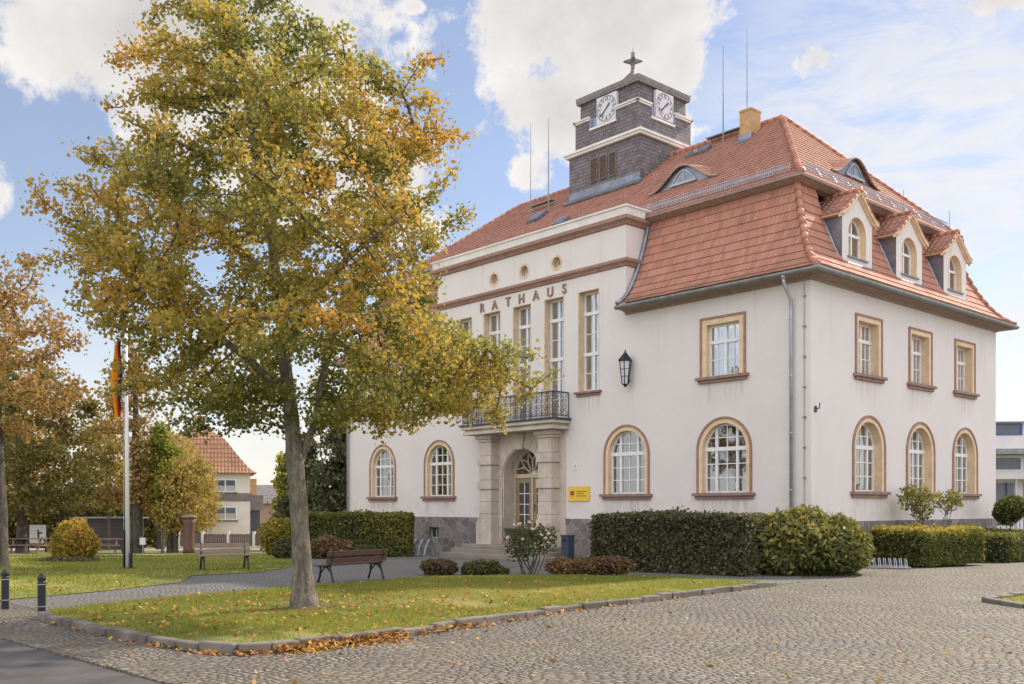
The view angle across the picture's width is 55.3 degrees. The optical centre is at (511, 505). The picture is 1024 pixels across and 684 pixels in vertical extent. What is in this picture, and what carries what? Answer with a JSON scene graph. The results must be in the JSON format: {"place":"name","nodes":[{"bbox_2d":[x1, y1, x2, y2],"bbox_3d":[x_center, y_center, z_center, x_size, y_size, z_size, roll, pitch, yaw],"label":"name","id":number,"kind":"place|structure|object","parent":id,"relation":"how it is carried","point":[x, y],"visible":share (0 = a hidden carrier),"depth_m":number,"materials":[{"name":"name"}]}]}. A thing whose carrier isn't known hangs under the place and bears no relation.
{"place":"outdoors","nodes":[
{"label":"outdoors","id":0,"kind":"place"},
{"bbox_2d":[0,639,162,683],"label":"road","id":1,"kind":"structure","parent":0,"point":[21,664],"depth_m":11.95,"materials":[{"name":"grey asphalt"}]},
{"bbox_2d":[9,554,182,554],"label":"gravel path","id":2,"kind":"structure","parent":0,"point":[109,554],"depth_m":46.83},
{"bbox_2d":[9,548,264,549],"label":"street","id":3,"kind":"structure","parent":0,"point":[116,549],"depth_m":59.23,"materials":[{"name":"grey asphalt"}]},
{"bbox_2d":[0,515,290,600],"bbox_3d":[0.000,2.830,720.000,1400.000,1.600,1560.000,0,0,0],"label":"ground","id":4,"kind":"structure","parent":0,"point":[250,547],"depth_m":58.23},
{"bbox_2d":[4,356,78,525],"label":"backdrop tree","id":5,"kind":"object","parent":4,"relation":"on","point":[41,470],"visible":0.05,"depth_m":66.08,"materials":[{"name":"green plant"}]},
{"bbox_2d":[8,497,169,547],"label":"evergreen screen","id":6,"kind":"object","parent":4,"relation":"on","point":[52,519],"visible":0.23,"depth_m":67.99,"materials":[{"name":"green plant"}]},
{"bbox_2d":[69,517,147,548],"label":"shed","id":7,"kind":"structure","parent":4,"relation":"on","point":[99,525],"depth_m":59.25,"materials":[{"name":"black paint"}]},
{"bbox_2d":[74,388,151,550],"bbox_3d":[-23.350,-2.131,57.117,4.345,9.839,4.451,0,0,-45],"label":"slim birch","id":8,"kind":"object","parent":4,"relation":"on","point":[120,467],"visible":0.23,"depth_m":56.81,"materials":[{"name":"yellow plant"}]},
{"bbox_2d":[9,551,267,554],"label":"street verge","id":9,"kind":"structure","parent":4,"relation":"on","point":[153,552],"depth_m":48.78,"materials":[{"name":"green plant"}]},
{"bbox_2d":[8,538,50,552],"bbox_3d":[-24.600,2.033,49.800,1.900,0.773,1.680,0,0,-3],"label":"picnic table","id":10,"kind":"object","parent":9,"relation":"on","point":[39,544],"visible":0.78,"depth_m":49.48,"materials":[{"name":"brown wood"}]},
{"bbox_2d":[27,524,46,551],"bbox_3d":[-25.029,1.690,51.492,0.980,1.500,0.089,0,0,-7],"label":"poster board","id":11,"kind":"object","parent":9,"relation":"on","point":[36,530],"visible":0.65,"depth_m":51.45,"materials":[{"name":"white paint"}]},
{"bbox_2d":[0,356,131,552],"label":"broad tree","id":12,"kind":"object","parent":9,"relation":"on","point":[24,497],"visible":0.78,"depth_m":49.40,"materials":[{"name":"brown plant"}]},
{"bbox_2d":[95,538,122,553],"bbox_3d":[-20.400,2.017,49.000,1.900,0.773,1.680,0,0,-6],"label":"picnic table","id":13,"kind":"object","parent":9,"relation":"on","point":[116,545],"visible":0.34,"depth_m":48.96,"materials":[{"name":"brown wood"}]},
{"bbox_2d":[94,334,175,552],"bbox_3d":[-19.204,-3.067,49.990,4.034,11.335,4.422,0,0,-24],"label":"tall tree","id":14,"kind":"object","parent":9,"relation":"on","point":[138,445],"visible":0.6,"depth_m":49.47,"materials":[{"name":"green plant"}]},
{"bbox_2d":[140,538,145,552],"bbox_3d":[-18.700,2.000,49.500,0.280,0.780,0.160,0,0,0],"label":"waste station","id":15,"kind":"object","parent":9,"relation":"on","point":[142,541],"visible":0.93,"depth_m":49.42,"materials":[{"name":"white metal"}]},
{"bbox_2d":[136,420,189,552],"bbox_3d":[-17.945,-0.888,50.109,2.439,6.977,2.568,0,0,0],"label":"young tree","id":16,"kind":"object","parent":9,"relation":"on","point":[164,445],"visible":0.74,"depth_m":49.65,"materials":[{"name":"green plant"}]},
{"bbox_2d":[147,452,222,552],"bbox_3d":[-16.824,-0.081,50.341,3.744,5.392,3.749,0,0,0],"label":"weeping tree","id":17,"kind":"object","parent":9,"relation":"on","point":[188,487],"visible":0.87,"depth_m":49.81,"materials":[{"name":"yellow plant"}]},
{"bbox_2d":[181,514,196,553],"bbox_3d":[-16.200,1.400,49.000,0.800,1.960,0.788,0,0,0],"label":"carved post","id":18,"kind":"object","parent":9,"relation":"on","point":[188,532],"visible":1,"depth_m":48.76,"materials":[{"name":"brown stone"}]},
{"bbox_2d":[256,517,290,554],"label":"russet shrub","id":19,"kind":"object","parent":9,"relation":"on","point":[274,528],"visible":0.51,"depth_m":45.55,"materials":[{"name":"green plant"}]},
{"bbox_2d":[115,433,194,548],"bbox_3d":[-21.576,-0.874,60.080,5.272,7.488,5.066,0,0,30],"label":"street tree","id":20,"kind":"object","parent":4,"relation":"on","point":[158,538],"visible":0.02,"depth_m":59.80,"materials":[{"name":"green plant"}]},
{"bbox_2d":[124,418,223,546],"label":"backdrop tree","id":21,"kind":"object","parent":4,"relation":"on","point":[184,442],"visible":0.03,"depth_m":84.17,"materials":[{"name":"yellow plant"}]},
{"bbox_2d":[147,532,261,546],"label":"garden fence","id":22,"kind":"object","parent":4,"relation":"on","point":[253,539],"visible":0.38,"depth_m":77.98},
{"bbox_2d":[174,416,262,541],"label":"villa","id":23,"kind":"object","parent":4,"relation":"on","point":[242,505],"visible":0.4,"depth_m":87.78,"materials":[{"name":"paint"}]},
{"bbox_2d":[214,479,237,492],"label":"window","id":24,"kind":"structure","parent":23,"relation":"in","point":[225,485],"depth_m":87.35,"materials":[{"name":"white paint"}]},
{"bbox_2d":[214,507,237,520],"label":"window","id":25,"kind":"structure","parent":23,"relation":"in","point":[228,513],"depth_m":87.39,"materials":[{"name":"grey glass"}]},
{"bbox_2d":[257,485,277,532],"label":"garage house","id":26,"kind":"structure","parent":4,"relation":"on","point":[268,493],"depth_m":112.73,"materials":[{"name":"white brick"}]},
{"bbox_2d":[269,451,288,516],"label":"poplar tree","id":27,"kind":"object","parent":4,"relation":"on","point":[280,461],"visible":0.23,"depth_m":69.66,"materials":[{"name":"green plant"}]},
{"bbox_2d":[265,432,327,522],"bbox_3d":[-12.629,-0.796,59.514,4.870,7.636,4.746,0,0,0],"label":"yew tree","id":28,"kind":"object","parent":4,"relation":"on","point":[310,462],"visible":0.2,"depth_m":58.96,"materials":[{"name":"green plant"}]},
{"bbox_2d":[306,418,346,512],"bbox_3d":[-10.039,-1.478,57.636,6.204,8.870,6.254,0,0,0],"label":"yew tree","id":29,"kind":"object","parent":4,"relation":"on","point":[332,472],"visible":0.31,"depth_m":56.60,"materials":[{"name":"green plant"}]},
{"bbox_2d":[331,45,1018,564],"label":"town hall","id":30,"kind":"structure","parent":4,"relation":"on","point":[783,311],"depth_m":38.26,"materials":[{"name":"white paint"}]},
{"bbox_2d":[366,445,397,500],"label":"window","id":31,"kind":"structure","parent":30,"relation":"in","point":[378,451],"depth_m":50.88,"materials":[{"name":"white paint"}]},
{"bbox_2d":[429,527,438,537],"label":"basement window","id":32,"kind":"structure","parent":30,"relation":"in","point":[430,530],"depth_m":47.38,"materials":[{"name":"white paint"}]},
{"bbox_2d":[420,440,455,500],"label":"window","id":33,"kind":"structure","parent":30,"relation":"in","point":[433,448],"depth_m":47.12,"materials":[{"name":"white paint"}]},
{"bbox_2d":[456,316,473,408],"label":"window","id":34,"kind":"structure","parent":30,"relation":"in","point":[467,322],"depth_m":45.88,"materials":[{"name":"white paint"}]},
{"bbox_2d":[483,310,500,422],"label":"window","id":35,"kind":"structure","parent":30,"relation":"in","point":[491,320],"depth_m":44.48,"materials":[{"name":"white paint"}]},
{"bbox_2d":[489,272,498,286],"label":"round window","id":36,"kind":"structure","parent":30,"relation":"in","point":[494,277],"depth_m":44.09,"materials":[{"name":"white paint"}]},
{"bbox_2d":[513,303,530,419],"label":"window","id":37,"kind":"structure","parent":30,"relation":"in","point":[522,313],"depth_m":43.02,"materials":[{"name":"white paint"}]},
{"bbox_2d":[516,478,530,535],"bbox_3d":[0.560,0.050,43.433,0.100,2.580,1.060,0,0,-42],"label":"door","id":38,"kind":"structure","parent":30,"relation":"in","point":[518,480],"depth_m":43.56,"materials":[{"name":"brown wood"}]},
{"bbox_2d":[519,263,528,278],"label":"round window","id":39,"kind":"structure","parent":30,"relation":"in","point":[523,273],"depth_m":42.59,"materials":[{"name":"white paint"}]},
{"bbox_2d":[534,478,538,535],"bbox_3d":[1.307,0.050,42.575,0.138,2.580,1.060,0,0,-42],"label":"door","id":40,"kind":"structure","parent":30,"relation":"in","point":[535,489],"depth_m":42.87,"materials":[{"name":"brown wood"}]},
{"bbox_2d":[544,296,563,416],"bbox_3d":[2.044,-6.200,41.315,0.759,5.100,1.170,0,0,-42],"label":"window","id":41,"kind":"structure","parent":30,"relation":"in","point":[553,307],"depth_m":41.50,"materials":[{"name":"white paint"}]},
{"bbox_2d":[551,255,561,270],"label":"round window","id":42,"kind":"structure","parent":30,"relation":"in","point":[556,260],"depth_m":41.11,"materials":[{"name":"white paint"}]},
{"bbox_2d":[568,486,589,500],"bbox_3d":[2.731,-0.500,39.940,0.038,0.600,1.200,0,0,-42],"label":"wall sign","id":43,"kind":"object","parent":30,"relation":"attached to","point":[578,493],"visible":1,"depth_m":39.89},
{"bbox_2d":[573,288,601,396],"bbox_3d":[3.325,-6.605,39.774,0.907,4.290,1.440,0,0,-42],"label":"window","id":44,"kind":"structure","parent":30,"relation":"in","point":[588,300],"depth_m":40.01,"materials":[{"name":"white paint"}]},
{"bbox_2d":[618,350,631,386],"bbox_3d":[4.373,-5.310,37.719,0.580,1.460,0.502,0,0,-12],"label":"wall lantern","id":45,"kind":"object","parent":30,"relation":"attached to","point":[625,360],"depth_m":37.59,"materials":[{"name":"black paint"}]},
{"bbox_2d":[599,424,652,499],"bbox_3d":[4.492,-1.712,38.097,0.420,2.925,2.630,0,0,-42],"label":"window","id":46,"kind":"structure","parent":30,"relation":"in","point":[617,434],"depth_m":38.30,"materials":[{"name":"white paint"}]},
{"bbox_2d":[695,311,749,383],"bbox_3d":[7.628,-5.593,34.820,0.715,2.365,2.230,0,0,-42],"label":"window","id":47,"kind":"structure","parent":30,"relation":"in","point":[731,341],"depth_m":34.96,"materials":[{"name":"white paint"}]},
{"bbox_2d":[691,416,755,498],"bbox_3d":[7.662,-1.712,34.784,0.715,2.925,2.630,0,0,-42],"label":"window","id":48,"kind":"structure","parent":30,"relation":"in","point":[702,448],"depth_m":34.80,"materials":[{"name":"white paint"}]},
{"bbox_2d":[850,415,890,497],"bbox_3d":[12.482,-1.750,34.823,2.600,2.920,0.835,0,0,-42],"label":"window","id":49,"kind":"structure","parent":30,"relation":"in","point":[867,425],"depth_m":35.22,"materials":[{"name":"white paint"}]},
{"bbox_2d":[853,312,887,383],"bbox_3d":[12.468,-5.567,34.809,2.170,2.315,0.835,0,0,-42],"label":"window","id":50,"kind":"structure","parent":30,"relation":"in","point":[868,329],"depth_m":35.10,"materials":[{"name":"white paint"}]},
{"bbox_2d":[904,422,939,498],"bbox_3d":[15.408,-1.750,37.446,2.600,2.920,0.835,0,0,-42],"label":"window","id":51,"kind":"structure","parent":30,"relation":"in","point":[920,432],"depth_m":37.90,"materials":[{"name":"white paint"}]},
{"bbox_2d":[907,326,936,391],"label":"window","id":52,"kind":"structure","parent":30,"relation":"in","point":[920,342],"depth_m":37.72,"materials":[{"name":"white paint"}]},
{"bbox_2d":[951,427,981,498],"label":"window","id":53,"kind":"structure","parent":30,"relation":"in","point":[965,438],"depth_m":40.49,"materials":[{"name":"white paint"}]},
{"bbox_2d":[953,338,979,399],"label":"window","id":54,"kind":"structure","parent":30,"relation":"in","point":[964,351],"depth_m":40.32,"materials":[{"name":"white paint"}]},
{"bbox_2d":[996,411,1023,529],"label":"school building","id":55,"kind":"structure","parent":4,"relation":"on","point":[1009,452],"depth_m":73.78,"materials":[{"name":"paint"}]},
{"bbox_2d":[996,483,1013,524],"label":"door","id":56,"kind":"structure","parent":55,"relation":"in","point":[1007,489],"depth_m":73.81,"materials":[{"name":"grey glass"}]},
{"bbox_2d":[996,423,1021,434],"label":"window","id":57,"kind":"structure","parent":55,"relation":"in","point":[1001,428],"depth_m":73.79,"materials":[{"name":"blue glass"}]},
{"bbox_2d":[996,456,1021,470],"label":"window","id":58,"kind":"structure","parent":55,"relation":"in","point":[1003,463],"depth_m":73.79,"materials":[{"name":"grey glass"}]},
{"bbox_2d":[0,554,291,599],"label":"park lawn","id":59,"kind":"structure","parent":0,"point":[20,594],"depth_m":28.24,"materials":[{"name":"green plant"}]},
{"bbox_2d":[0,249,101,567],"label":"autumn tree","id":60,"kind":"object","parent":59,"relation":"on","point":[22,393],"visible":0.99,"depth_m":31.54,"materials":[{"name":"orange plant"}]},
{"bbox_2d":[35,556,99,561],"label":"edging plants","id":61,"kind":"object","parent":59,"relation":"on","point":[65,559],"visible":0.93,"depth_m":37.49,"materials":[{"name":"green plant"}]},
{"bbox_2d":[46,517,101,557],"bbox_3d":[-17.052,1.307,38.228,2.022,1.867,1.582,0,0,23],"label":"orange shrub","id":62,"kind":"object","parent":59,"relation":"on","point":[75,537],"visible":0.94,"depth_m":37.86,"materials":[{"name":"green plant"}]},
{"bbox_2d":[121,296,135,568],"bbox_3d":[-12.390,-2.545,31.500,0.400,9.130,0.320,0,0,0],"label":"flagpole","id":63,"kind":"object","parent":59,"relation":"on","point":[127,559],"visible":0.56,"depth_m":31.44,"materials":[{"name":"silver metal"}]},
{"bbox_2d":[110,340,122,420],"bbox_3d":[-12.679,-4.065,31.331,0.251,2.670,0.328,0,0,18],"label":"flag","id":64,"kind":"object","parent":63,"relation":"hanging from","point":[115,376],"visible":0.67,"depth_m":31.34,"materials":[{"name":"fabric"}]},
{"bbox_2d":[195,542,253,570],"bbox_3d":[-8.938,1.555,30.385,1.681,0.845,0.634,0,0,-29],"label":"park bench","id":65,"kind":"object","parent":59,"relation":"on","point":[203,553],"visible":0.99,"depth_m":30.47,"materials":[{"name":"brown wood"}]},
{"bbox_2d":[270,536,290,558],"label":"round shrub","id":66,"kind":"object","parent":59,"relation":"on","point":[281,547],"visible":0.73,"depth_m":40.25,"materials":[{"name":"green plant"}]},
{"bbox_2d":[9,555,801,610],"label":"path","id":67,"kind":"structure","parent":0,"point":[398,567],"depth_m":26.87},
{"bbox_2d":[310,534,355,558],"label":"red shrub","id":68,"kind":"object","parent":67,"relation":"on","point":[322,546],"visible":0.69,"depth_m":41.10,"materials":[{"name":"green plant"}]},
{"bbox_2d":[314,548,387,582],"bbox_3d":[-4.200,1.544,25.564,0.634,0.845,2.124,0,0,37],"label":"park bench","id":69,"kind":"object","parent":67,"relation":"on","point":[370,560],"visible":1,"depth_m":25.34,"materials":[{"name":"brown wood"}]},
{"bbox_2d":[308,509,414,556],"bbox_3d":[-7.172,1.226,44.219,5.504,2.241,1.764,0,0,6],"label":"clipped hedge","id":70,"kind":"object","parent":67,"relation":"on","point":[393,532],"visible":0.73,"depth_m":43.52,"materials":[{"name":"green plant"}]},
{"bbox_2d":[343,544,380,556],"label":"shrub","id":71,"kind":"object","parent":67,"relation":"on","point":[363,547],"visible":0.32,"depth_m":41.38,"materials":[{"name":"green plant"}]},
{"bbox_2d":[413,539,439,555],"bbox_3d":[-4.623,1.895,45.168,2.810,0.759,0.890,0,0,34],"label":"bike rack","id":72,"kind":"object","parent":67,"relation":"on","point":[417,551],"visible":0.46,"depth_m":44.81,"materials":[{"name":"silver metal"}]},
{"bbox_2d":[460,558,513,574],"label":"shrub","id":73,"kind":"object","parent":67,"relation":"on","point":[481,566],"visible":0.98,"depth_m":27.76,"materials":[{"name":"green plant"}]},
{"bbox_2d":[503,513,558,574],"bbox_3d":[0.536,1.110,27.895,1.514,1.806,1.709,0,0,25],"label":"rose bush","id":74,"kind":"object","parent":67,"relation":"on","point":[542,536],"visible":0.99,"depth_m":27.74,"materials":[{"name":"green plant"}]},
{"bbox_2d":[544,555,636,575],"bbox_3d":[2.242,1.731,28.003,2.669,0.674,1.077,0,0,0],"label":"shrub","id":75,"kind":"object","parent":67,"relation":"on","point":[604,565],"visible":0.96,"depth_m":27.76,"materials":[{"name":"brown plant"}]},
{"bbox_2d":[46,573,771,649],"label":"lawn","id":76,"kind":"structure","parent":0,"point":[467,603],"depth_m":19.20,"materials":[{"name":"green plant"}]},
{"bbox_2d":[15,0,563,608],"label":"linden tree","id":77,"kind":"object","parent":76,"relation":"on","point":[243,78],"visible":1,"depth_m":18.04,"materials":[{"name":"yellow plant"}]},
{"bbox_2d":[274,604,333,610],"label":"bare soil","id":78,"kind":"structure","parent":76,"relation":"on","point":[286,607],"depth_m":18.75,"materials":[{"name":"brown soil"}]},
{"bbox_2d":[2,555,1011,683],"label":"fallen leaves","id":79,"kind":"object","parent":76,"relation":"on","point":[392,637],"visible":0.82,"depth_m":16.08,"materials":[{"name":"orange plant"}]},
{"bbox_2d":[0,562,1023,683],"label":"sett paving","id":80,"kind":"structure","parent":0,"point":[817,614],"depth_m":14.01,"materials":[{"name":"grey stone"}]},
{"bbox_2d":[1,569,8,608],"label":"bollard","id":81,"kind":"object","parent":80,"relation":"on","point":[5,589],"visible":1,"depth_m":18.92,"materials":[{"name":"black metal"}]},
{"bbox_2d":[37,573,45,611],"bbox_3d":[-8.550,1.613,17.760,0.148,0.775,0.148,0,0,0],"label":"bollard","id":82,"kind":"object","parent":80,"relation":"on","point":[41,592],"visible":0.88,"depth_m":17.70,"materials":[{"name":"black metal"}]},
{"bbox_2d":[0,633,190,683],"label":"edge course","id":83,"kind":"object","parent":80,"relation":"on","point":[121,668],"visible":0.5,"depth_m":12.48,"materials":[{"name":"grey stone"}]},
{"bbox_2d":[37,582,776,653],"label":"kerb","id":84,"kind":"structure","parent":80,"relation":"on","point":[140,637],"depth_m":15.58,"materials":[{"name":"stone"}]},
{"bbox_2d":[419,558,459,575],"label":"shrub","id":85,"kind":"object","parent":80,"relation":"on","point":[439,567],"visible":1,"depth_m":27.90,"materials":[{"name":"brown plant"}]},
{"bbox_2d":[560,535,574,558],"bbox_3d":[2.221,1.658,38.919,0.420,1.020,0.440,0,0,-42],"label":"litter bin","id":86,"kind":"object","parent":80,"relation":"on","point":[567,545],"visible":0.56,"depth_m":38.78,"materials":[{"name":"blue metal"}]},
{"bbox_2d":[589,506,770,576],"bbox_3d":[5.064,1.016,29.778,5.493,2.060,2.232,0,0,37],"label":"clipped hedge","id":87,"kind":"object","parent":80,"relation":"on","point":[684,541],"visible":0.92,"depth_m":28.76,"materials":[{"name":"green plant"}]},
{"bbox_2d":[756,504,884,575],"bbox_3d":[8.520,1.074,28.750,4.830,2.357,2.795,0,0,0],"label":"leafy shrub","id":88,"kind":"object","parent":80,"relation":"on","point":[802,539],"visible":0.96,"depth_m":27.89,"materials":[{"name":"green plant"}]},
{"bbox_2d":[866,558,910,567],"bbox_3d":[12.175,1.840,31.814,1.430,0.300,0.890,0,0,17],"label":"bike rack","id":89,"kind":"object","parent":80,"relation":"on","point":[889,565],"visible":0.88,"depth_m":31.57,"materials":[{"name":"silver metal"}]},
{"bbox_2d":[869,520,986,566],"bbox_3d":[14.480,1.282,34.162,4.130,1.534,2.479,0,0,-35],"label":"clipped hedge","id":90,"kind":"object","parent":80,"relation":"on","point":[915,544],"visible":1,"depth_m":33.21,"materials":[{"name":"green plant"}]},
{"bbox_2d":[954,522,972,525],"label":"leafy shrub","id":91,"kind":"object","parent":80,"relation":"on","point":[958,523],"depth_m":37.08,"materials":[{"name":"green plant"}]},
{"bbox_2d":[981,592,1023,607],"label":"corner kerb","id":92,"kind":"structure","parent":80,"relation":"on","point":[992,599],"depth_m":20.09,"materials":[{"name":"stone"}]},
{"bbox_2d":[983,525,1023,562],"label":"clipped hedge","id":93,"kind":"object","parent":80,"relation":"on","point":[1003,545],"visible":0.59,"depth_m":36.94,"materials":[{"name":"green plant"}]},
{"bbox_2d":[991,493,1023,530],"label":"mop tree","id":94,"kind":"object","parent":80,"relation":"on","point":[1008,510],"visible":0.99,"depth_m":39.07,"materials":[{"name":"green plant"}]},
{"bbox_2d":[0,0,1023,489],"label":"sky","id":95,"kind":"structure","parent":0,"point":[928,95],"materials":[{"name":"blue"}]},
{"bbox_2d":[895,483,966,525],"bbox_3d":[15.187,0.577,35.508,2.767,2.867,1.354,0,0,-23],"label":"shrub","id":96,"kind":"object","parent":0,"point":[951,500],"visible":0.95,"depth_m":35.29,"materials":[{"name":"green plant"}]},
{"bbox_2d":[995,594,1023,602],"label":"corner lawn","id":97,"kind":"structure","parent":0,"point":[1014,599],"depth_m":20.38,"materials":[{"name":"green plant"}]}
]}

